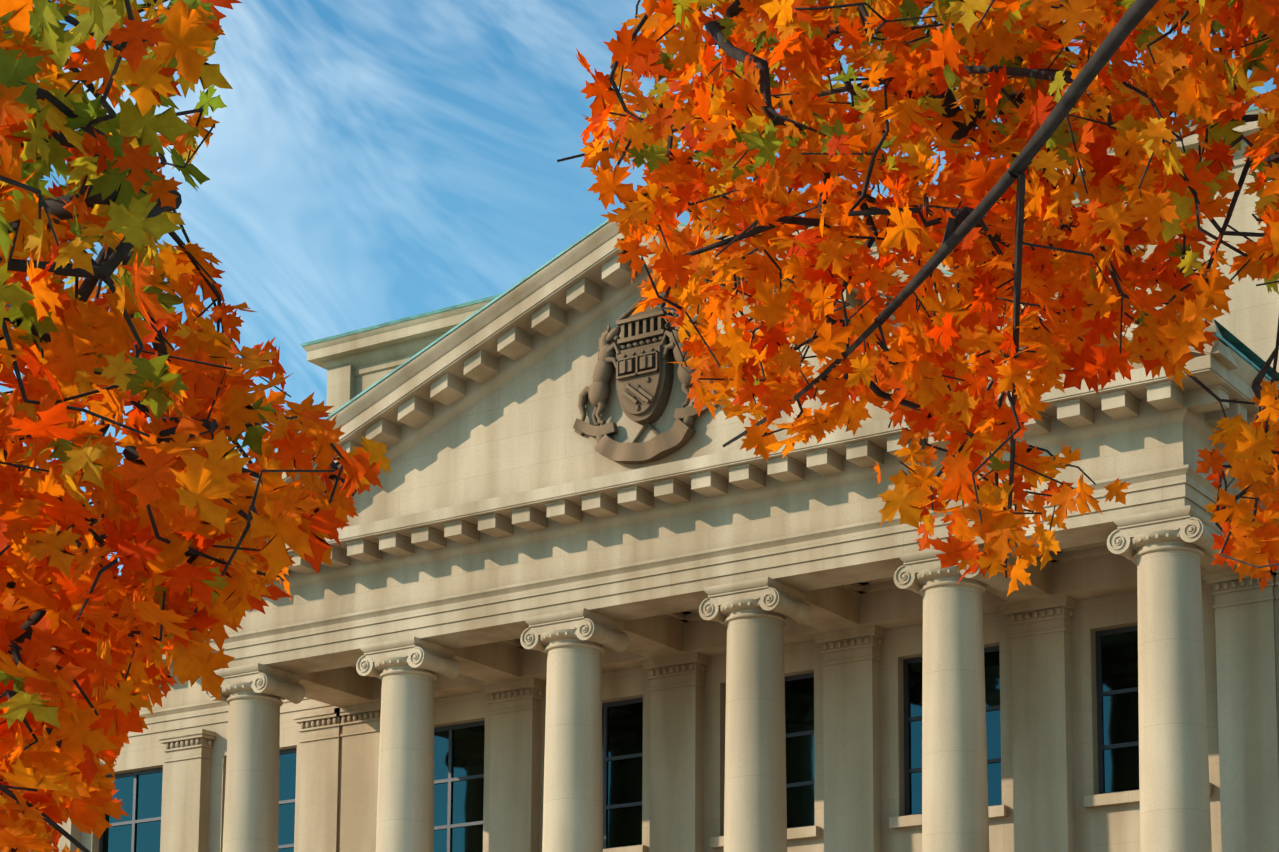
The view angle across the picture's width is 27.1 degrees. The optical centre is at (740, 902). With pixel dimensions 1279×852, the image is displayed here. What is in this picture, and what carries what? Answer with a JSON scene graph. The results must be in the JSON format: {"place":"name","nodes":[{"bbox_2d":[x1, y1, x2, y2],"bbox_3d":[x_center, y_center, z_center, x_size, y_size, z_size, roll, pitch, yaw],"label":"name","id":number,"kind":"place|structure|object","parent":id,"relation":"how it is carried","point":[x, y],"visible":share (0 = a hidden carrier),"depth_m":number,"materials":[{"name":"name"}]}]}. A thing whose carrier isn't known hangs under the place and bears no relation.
{"place":"outdoors","nodes":[
{"label":"outdoors","id":0,"kind":"place"},
{"bbox_2d":[0,0,391,851],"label":"maple tree","id":1,"kind":"object","parent":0,"point":[184,516],"visible":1,"depth_m":4.65,"materials":[{"name":"orange plant"}]},
{"bbox_2d":[0,0,1278,612],"label":"sky","id":2,"kind":"structure","parent":0,"point":[367,163],"materials":[{"name":"blue"}]},
{"bbox_2d":[557,0,1278,595],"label":"maple tree","id":3,"kind":"object","parent":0,"point":[1009,234],"visible":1,"depth_m":6.31,"materials":[{"name":"orange plant"}]},
{"label":"lawn","id":4,"kind":"structure","parent":0,"visible":0},
{"bbox_2d":[80,581,1221,851],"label":"wall","id":5,"kind":"structure","parent":4,"relation":"on","point":[1108,823],"depth_m":49.13,"materials":[{"name":"stone"}]},
{"bbox_2d":[30,631,1138,851],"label":"window glass","id":6,"kind":"object","parent":5,"relation":"attached to","point":[1119,670],"visible":0.19,"depth_m":52.31,"materials":[{"name":"black glass"}]},
{"bbox_2d":[99,625,1138,851],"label":"window frames","id":7,"kind":"structure","parent":5,"relation":"attached to","point":[606,758],"depth_m":52.31,"materials":[{"name":"black metal"}]},
{"bbox_2d":[47,565,1278,851],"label":"wall pilasters","id":8,"kind":"object","parent":5,"relation":"attached to","point":[339,781],"depth_m":49.32,"materials":[{"name":"stone"}]},
{"bbox_2d":[52,336,1278,745],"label":"entablature","id":9,"kind":"structure","parent":5,"relation":"attached to","point":[812,530],"depth_m":47.31,"materials":[{"name":"stone"}]},
{"bbox_2d":[170,222,1237,542],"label":"raking cornice","id":10,"kind":"structure","parent":9,"relation":"on","point":[520,304],"depth_m":49.19,"materials":[{"name":"beige stone"}]},
{"bbox_2d":[303,253,1036,485],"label":"dentils","id":11,"kind":"object","parent":10,"relation":"attached to","point":[549,319],"visible":0.31,"depth_m":49.30,"materials":[{"name":"beige stone"}]},
{"bbox_2d":[162,381,1257,665],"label":"dentils","id":12,"kind":"object","parent":9,"relation":"attached to","point":[1118,405],"visible":0.52,"depth_m":46.24,"materials":[{"name":"stone"}]},
{"bbox_2d":[337,290,1097,528],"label":"pediment wall","id":13,"kind":"structure","parent":9,"relation":"on","point":[517,433],"depth_m":49.24,"materials":[{"name":"stone"}]},
{"bbox_2d":[573,298,720,463],"bbox_3d":[-1.742,-9.453,47.773,3.302,3.051,0.484,-5,-10,31],"label":"coat of arms","id":14,"kind":"object","parent":13,"relation":"attached to","point":[644,367],"visible":0.83,"depth_m":47.73,"materials":[{"name":"stone"}]},
{"bbox_2d":[276,214,1278,452],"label":"cornice","id":15,"kind":"structure","parent":9,"relation":"on","point":[1242,350],"depth_m":47.73,"materials":[{"name":"beige stone"}]},
{"bbox_2d":[351,542,1211,701],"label":"portico ceiling beams","id":16,"kind":"structure","parent":9,"relation":"attached to","point":[1096,570],"depth_m":49.09,"materials":[{"name":"stone"}]},
{"bbox_2d":[303,108,1278,414],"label":"attic block","id":17,"kind":"structure","parent":5,"relation":"on","point":[355,364],"depth_m":49.85,"materials":[{"name":"beige stone"}]},
{"bbox_2d":[300,106,1258,346],"bbox_3d":[4.567,-12.405,58.655,23.120,0.910,16.510,-5,-10,31],"label":"roof edge","id":18,"kind":"object","parent":17,"relation":"on","point":[439,310],"visible":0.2,"depth_m":56.12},
{"bbox_3d":[-2.748,6.871,43.701,22.800,3.400,12.300,-5,-10,31],"label":"podium stairs","id":19,"kind":"object","parent":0,"visible":0},
{"bbox_2d":[205,663,304,851],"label":"column","id":20,"kind":"structure","parent":19,"relation":"on","point":[253,696],"depth_m":52.17,"materials":[{"name":"stone"}]},
{"bbox_2d":[356,637,460,851],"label":"column","id":21,"kind":"structure","parent":19,"relation":"on","point":[407,671],"depth_m":50.13,"materials":[{"name":"stone"}]},
{"bbox_2d":[520,608,628,851],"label":"column","id":22,"kind":"structure","parent":19,"relation":"on","point":[572,644],"depth_m":48.07,"materials":[{"name":"stone"}]},
{"bbox_2d":[699,577,811,851],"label":"column","id":23,"kind":"structure","parent":19,"relation":"on","point":[752,615],"depth_m":46.01,"materials":[{"name":"stone"}]},
{"bbox_2d":[893,547,1010,851],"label":"column","id":24,"kind":"structure","parent":19,"relation":"on","point":[955,814],"depth_m":43.95,"materials":[{"name":"stone"}]},
{"bbox_2d":[1107,505,1223,851],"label":"column","id":25,"kind":"structure","parent":19,"relation":"on","point":[1163,550],"depth_m":41.90,"materials":[{"name":"stone"}]}
]}

